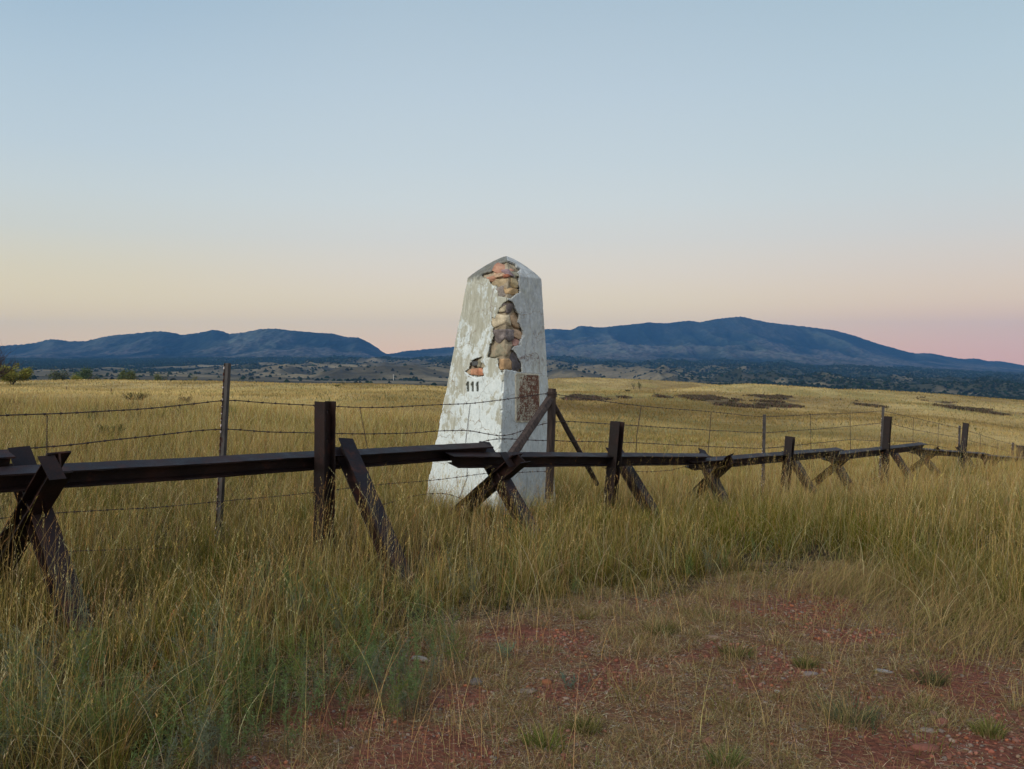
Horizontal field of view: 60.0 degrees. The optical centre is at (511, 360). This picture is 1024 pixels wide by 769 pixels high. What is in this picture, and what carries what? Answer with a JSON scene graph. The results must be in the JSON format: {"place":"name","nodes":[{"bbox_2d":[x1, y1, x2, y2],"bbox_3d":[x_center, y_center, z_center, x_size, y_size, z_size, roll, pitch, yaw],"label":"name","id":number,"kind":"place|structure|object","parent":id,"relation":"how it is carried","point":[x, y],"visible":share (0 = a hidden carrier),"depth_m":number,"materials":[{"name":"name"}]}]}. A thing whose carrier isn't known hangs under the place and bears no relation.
{"place":"outdoors","nodes":[
{"label":"outdoors","id":0,"kind":"place"},
{"bbox_2d":[0,378,1023,768],"bbox_3d":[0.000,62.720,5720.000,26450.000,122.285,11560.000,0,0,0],"label":"ground","id":1,"kind":"structure","parent":0,"point":[878,748],"depth_m":4.74,"materials":[{"name":"soil"}]},
{"bbox_2d":[0,340,25,376],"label":"dead tree","id":2,"kind":"object","parent":1,"relation":"on","point":[3,368],"visible":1,"depth_m":71.22,"materials":[{"name":"plant"}]},
{"bbox_2d":[0,363,34,384],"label":"willow tree","id":3,"kind":"object","parent":1,"relation":"on","point":[27,373],"visible":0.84,"depth_m":189.80,"materials":[{"name":"green plant"}]},
{"bbox_2d":[46,366,70,379],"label":"cottonwood tree","id":4,"kind":"object","parent":1,"relation":"on","point":[56,375],"visible":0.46,"depth_m":418.85,"materials":[{"name":"green plant"}]},
{"bbox_2d":[71,374,82,379],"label":"yellow bush","id":5,"kind":"object","parent":1,"relation":"on","point":[75,377],"visible":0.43,"depth_m":400.00,"materials":[{"name":"green plant"}]},
{"bbox_2d":[71,367,93,379],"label":"cottonwood tree","id":6,"kind":"object","parent":1,"relation":"on","point":[85,374],"visible":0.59,"depth_m":431.96,"materials":[{"name":"green plant"}]},
{"bbox_2d":[96,424,124,436],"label":"shrub","id":7,"kind":"object","parent":1,"relation":"on","point":[114,430],"visible":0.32,"depth_m":19.58,"materials":[{"name":"green plant"}]},
{"bbox_2d":[113,368,138,379],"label":"cottonwood tree","id":8,"kind":"object","parent":1,"relation":"on","point":[130,375],"visible":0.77,"depth_m":398.24,"materials":[{"name":"green plant"}]},
{"bbox_2d":[122,392,149,400],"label":"shrub","id":9,"kind":"object","parent":1,"relation":"on","point":[139,397],"visible":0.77,"depth_m":88.06,"materials":[{"name":"green plant"}]},
{"bbox_2d":[152,373,162,380],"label":"tree","id":10,"kind":"object","parent":1,"relation":"on","point":[157,377],"visible":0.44,"depth_m":428.71,"materials":[{"name":"green plant"}]},
{"bbox_2d":[178,397,192,402],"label":"shrub","id":11,"kind":"object","parent":1,"relation":"on","point":[185,399],"visible":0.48,"depth_m":83.39,"materials":[{"name":"green plant"}]},
{"bbox_2d":[0,401,493,632],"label":"vehicle barrier","id":12,"kind":"object","parent":1,"relation":"on","point":[26,478],"visible":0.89,"depth_m":6.49,"materials":[{"name":"wood"}]},
{"bbox_2d":[0,450,15,466],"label":"vehicle barrier","id":13,"kind":"object","parent":12,"relation":"attached to","point":[6,456],"visible":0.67,"depth_m":5.73,"materials":[{"name":"wood"}]},
{"bbox_2d":[0,506,780,768],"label":"sage weeds","id":14,"kind":"object","parent":1,"relation":"on","point":[204,735],"visible":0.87,"depth_m":4.04,"materials":[{"name":"green plant"}]},
{"bbox_2d":[412,655,428,661],"bbox_3d":[-0.491,1.610,4.770,0.110,0.045,0.024,0,0,30],"label":"stone","id":15,"kind":"object","parent":1,"relation":"on","point":[422,657],"visible":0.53,"depth_m":4.75,"materials":[{"name":"grey stone"}]},
{"bbox_2d":[470,677,481,684],"bbox_3d":[-0.178,1.603,4.426,0.072,0.045,0.062,0,0,0],"label":"stone","id":16,"kind":"object","parent":1,"relation":"on","point":[476,681],"visible":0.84,"depth_m":4.41,"materials":[{"name":"grey stone"}]},
{"bbox_2d":[425,256,555,513],"bbox_3d":[-0.289,0.349,11.199,1.236,3.341,1.237,0,0,39],"label":"boundary monument","id":17,"kind":"object","parent":1,"relation":"on","point":[499,352],"visible":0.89,"depth_m":10.88,"materials":[{"name":"paint"}]},
{"bbox_2d":[496,639,516,661],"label":"leafy weed","id":18,"kind":"object","parent":1,"relation":"on","point":[505,648],"visible":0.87,"depth_m":4.76,"materials":[{"name":"green plant"}]},
{"bbox_2d":[0,387,1023,768],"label":"tall grass","id":19,"kind":"structure","parent":1,"relation":"on","point":[944,499],"depth_m":7.49,"materials":[{"name":"plant"}]},
{"bbox_2d":[0,377,1023,453],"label":"meadow grass","id":20,"kind":"structure","parent":1,"relation":"on","point":[194,392],"depth_m":141.39,"materials":[{"name":"yellow plant"}]},
{"bbox_2d":[0,363,1023,551],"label":"barbed wire fence","id":21,"kind":"object","parent":1,"relation":"on","point":[548,405],"visible":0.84,"depth_m":9.79,"materials":[{"name":"metal"}]},
{"bbox_2d":[520,688,537,693],"bbox_3d":[0.074,1.612,4.327,0.097,0.028,0.064,0,0,12],"label":"stone","id":22,"kind":"object","parent":1,"relation":"on","point":[528,690],"visible":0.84,"depth_m":4.32,"materials":[{"name":"grey stone"}]},
{"bbox_2d":[517,716,572,753],"bbox_3d":[0.140,1.577,3.725,0.296,0.081,0.293,0,0,0],"label":"grass tuft","id":23,"kind":"object","parent":1,"relation":"on","point":[542,739],"visible":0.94,"depth_m":3.73,"materials":[{"name":"green plant"}]},
{"bbox_2d":[542,678,551,684],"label":"stone","id":24,"kind":"object","parent":1,"relation":"on","point":[545,681],"visible":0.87,"depth_m":4.43,"materials":[{"name":"brown stone"}]},
{"bbox_2d":[106,529,1023,768],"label":"dry thatch","id":25,"kind":"object","parent":1,"relation":"on","point":[866,588],"visible":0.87,"depth_m":4.57,"materials":[{"name":"beige plant"}]},
{"bbox_2d":[443,421,710,536],"bbox_3d":[0.868,1.409,10.415,1.671,1.413,5.018,0,0,37],"label":"vehicle barrier","id":26,"kind":"object","parent":1,"relation":"on","point":[510,465],"visible":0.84,"depth_m":9.65,"materials":[{"name":"wood"}]},
{"bbox_2d":[560,667,597,689],"bbox_3d":[0.312,1.567,4.339,0.217,0.100,0.145,0,0,19],"label":"leafy weed","id":27,"kind":"object","parent":1,"relation":"on","point":[563,676],"visible":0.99,"depth_m":4.35,"materials":[{"name":"green plant"}]},
{"bbox_2d":[562,710,607,735],"bbox_3d":[0.326,1.586,3.890,0.225,0.073,0.233,0,0,36],"label":"grass tuft","id":28,"kind":"object","parent":1,"relation":"on","point":[579,725],"visible":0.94,"depth_m":3.89,"materials":[{"name":"green plant"}]},
{"bbox_2d":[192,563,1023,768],"bbox_3d":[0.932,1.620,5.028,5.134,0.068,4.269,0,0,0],"label":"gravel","id":29,"kind":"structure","parent":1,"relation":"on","point":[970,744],"depth_m":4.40,"materials":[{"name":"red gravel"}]},
{"bbox_2d":[639,619,678,637],"bbox_3d":[0.881,1.581,5.260,0.268,0.081,0.291,0,0,0],"label":"grass tuft","id":30,"kind":"object","parent":1,"relation":"on","point":[662,632],"visible":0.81,"depth_m":5.26,"materials":[{"name":"green plant"}]},
{"bbox_2d":[701,737,714,744],"bbox_3d":[0.837,1.617,3.762,0.049,0.051,0.059,0,0,-27],"label":"stone","id":31,"kind":"object","parent":1,"relation":"on","point":[709,738],"visible":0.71,"depth_m":3.75,"materials":[{"name":"brown stone"}]},
{"bbox_2d":[702,634,722,638],"bbox_3d":[1.181,1.627,5.220,0.135,0.028,0.073,0,0,0],"label":"stone","id":32,"kind":"object","parent":1,"relation":"on","point":[711,636],"visible":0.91,"depth_m":5.20,"materials":[{"name":"beige stone"}]},
{"bbox_2d":[699,737,759,768],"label":"grass tuft","id":33,"kind":"object","parent":1,"relation":"on","point":[725,763],"visible":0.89,"depth_m":3.56,"materials":[{"name":"green plant"}]},
{"bbox_2d":[712,637,764,661],"bbox_3d":[1.230,1.579,4.883,0.308,0.089,0.341,0,0,0],"label":"grass tuft","id":34,"kind":"object","parent":1,"relation":"on","point":[739,651],"visible":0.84,"depth_m":4.87,"materials":[{"name":"green plant"}]},
{"bbox_2d":[681,436,843,506],"bbox_3d":[3.811,1.836,14.027,1.234,1.298,5.398,0,0,39],"label":"vehicle barrier","id":35,"kind":"object","parent":1,"relation":"on","point":[790,453],"visible":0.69,"depth_m":13.36,"materials":[{"name":"wood"}]},
{"bbox_2d":[561,393,1010,415],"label":"dark scrub","id":36,"kind":"object","parent":1,"relation":"on","point":[771,400],"visible":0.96,"depth_m":211.03,"materials":[{"name":"green plant"}]},
{"bbox_2d":[786,652,823,668],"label":"grass tuft","id":37,"kind":"object","parent":1,"relation":"on","point":[798,661],"visible":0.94,"depth_m":4.70,"materials":[{"name":"green plant"}]},
{"bbox_2d":[803,671,818,675],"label":"stone","id":38,"kind":"object","parent":1,"relation":"on","point":[807,673],"visible":0.88,"depth_m":4.57,"materials":[{"name":"grey stone"}]},
{"bbox_2d":[806,682,892,734],"bbox_3d":[1.515,1.563,4.030,0.424,0.123,0.414,0,0,28],"label":"grass tuft","id":39,"kind":"object","parent":1,"relation":"on","point":[865,717],"visible":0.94,"depth_m":4.00,"materials":[{"name":"green plant"}]},
{"bbox_2d":[812,416,927,485],"bbox_3d":[6.941,1.924,17.783,1.325,1.662,5.589,0,0,44],"label":"vehicle barrier","id":40,"kind":"object","parent":1,"relation":"on","point":[886,445],"visible":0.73,"depth_m":17.47,"materials":[{"name":"wood"}]},
{"bbox_2d":[876,669,893,672],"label":"stone","id":41,"kind":"object","parent":1,"relation":"on","point":[887,671],"visible":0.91,"depth_m":4.60,"materials":[{"name":"grey stone"}]},
{"bbox_2d":[909,743,939,751],"bbox_3d":[1.731,1.620,3.713,0.126,0.031,0.074,0,0,17],"label":"stone","id":42,"kind":"object","parent":1,"relation":"on","point":[917,746],"visible":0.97,"depth_m":3.70,"materials":[{"name":"stone"}]},
{"bbox_2d":[920,727,934,732],"bbox_3d":[1.820,1.621,3.889,0.063,0.021,0.040,0,0,0],"label":"stone","id":43,"kind":"object","parent":1,"relation":"on","point":[928,730],"visible":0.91,"depth_m":3.88,"materials":[{"name":"grey stone"}]},
{"bbox_2d":[893,659,962,686],"bbox_3d":[2.095,1.574,4.459,0.324,0.089,0.261,0,0,0],"label":"grass tuft","id":44,"kind":"object","parent":1,"relation":"on","point":[931,677],"visible":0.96,"depth_m":4.45,"materials":[{"name":"green plant"}]},
{"bbox_2d":[935,717,947,723],"bbox_3d":[1.922,1.620,3.975,0.056,0.042,0.039,0,0,-14],"label":"stone","id":45,"kind":"object","parent":1,"relation":"on","point":[940,719],"visible":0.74,"depth_m":3.97,"materials":[{"name":"brown stone"}]},
{"bbox_2d":[909,423,989,475],"bbox_3d":[10.467,2.358,21.556,1.268,1.672,6.310,0,0,44],"label":"vehicle barrier","id":46,"kind":"object","parent":1,"relation":"on","point":[964,440],"visible":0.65,"depth_m":21.40,"materials":[{"name":"wood"}]},
{"bbox_2d":[963,712,1016,740],"bbox_3d":[2.066,1.587,3.850,0.219,0.073,0.255,0,0,43],"label":"grass tuft","id":47,"kind":"object","parent":1,"relation":"on","point":[991,734],"visible":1,"depth_m":3.85,"materials":[{"name":"green plant"}]},
{"bbox_2d":[980,455,1023,464],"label":"vehicle barrier","id":48,"kind":"object","parent":1,"relation":"on","point":[1003,457],"visible":0.37,"depth_m":24.32,"materials":[{"name":"wood"}]},
{"bbox_2d":[0,316,1023,373],"bbox_3d":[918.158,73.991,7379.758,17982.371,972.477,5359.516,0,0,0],"label":"mountains","id":49,"kind":"structure","parent":0,"point":[741,338],"depth_m":6706.01,"materials":[{"name":"blue stone"}]},
{"bbox_2d":[0,0,1023,364],"label":"sky","id":50,"kind":"structure","parent":0,"point":[346,168],"materials":[{"name":"blue"}]},
{"bbox_2d":[10,356,1023,396],"bbox_3d":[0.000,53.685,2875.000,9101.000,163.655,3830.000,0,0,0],"label":"foothills","id":51,"kind":"structure","parent":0,"point":[418,370],"depth_m":2193.63,"materials":[{"name":"green plant"}]},
{"bbox_2d":[0,355,1023,399],"bbox_3d":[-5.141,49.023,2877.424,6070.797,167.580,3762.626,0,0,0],"label":"woodland","id":52,"kind":"object","parent":51,"relation":"on","point":[72,363],"visible":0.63,"depth_m":3145.48,"materials":[{"name":"green plant"}]}
]}

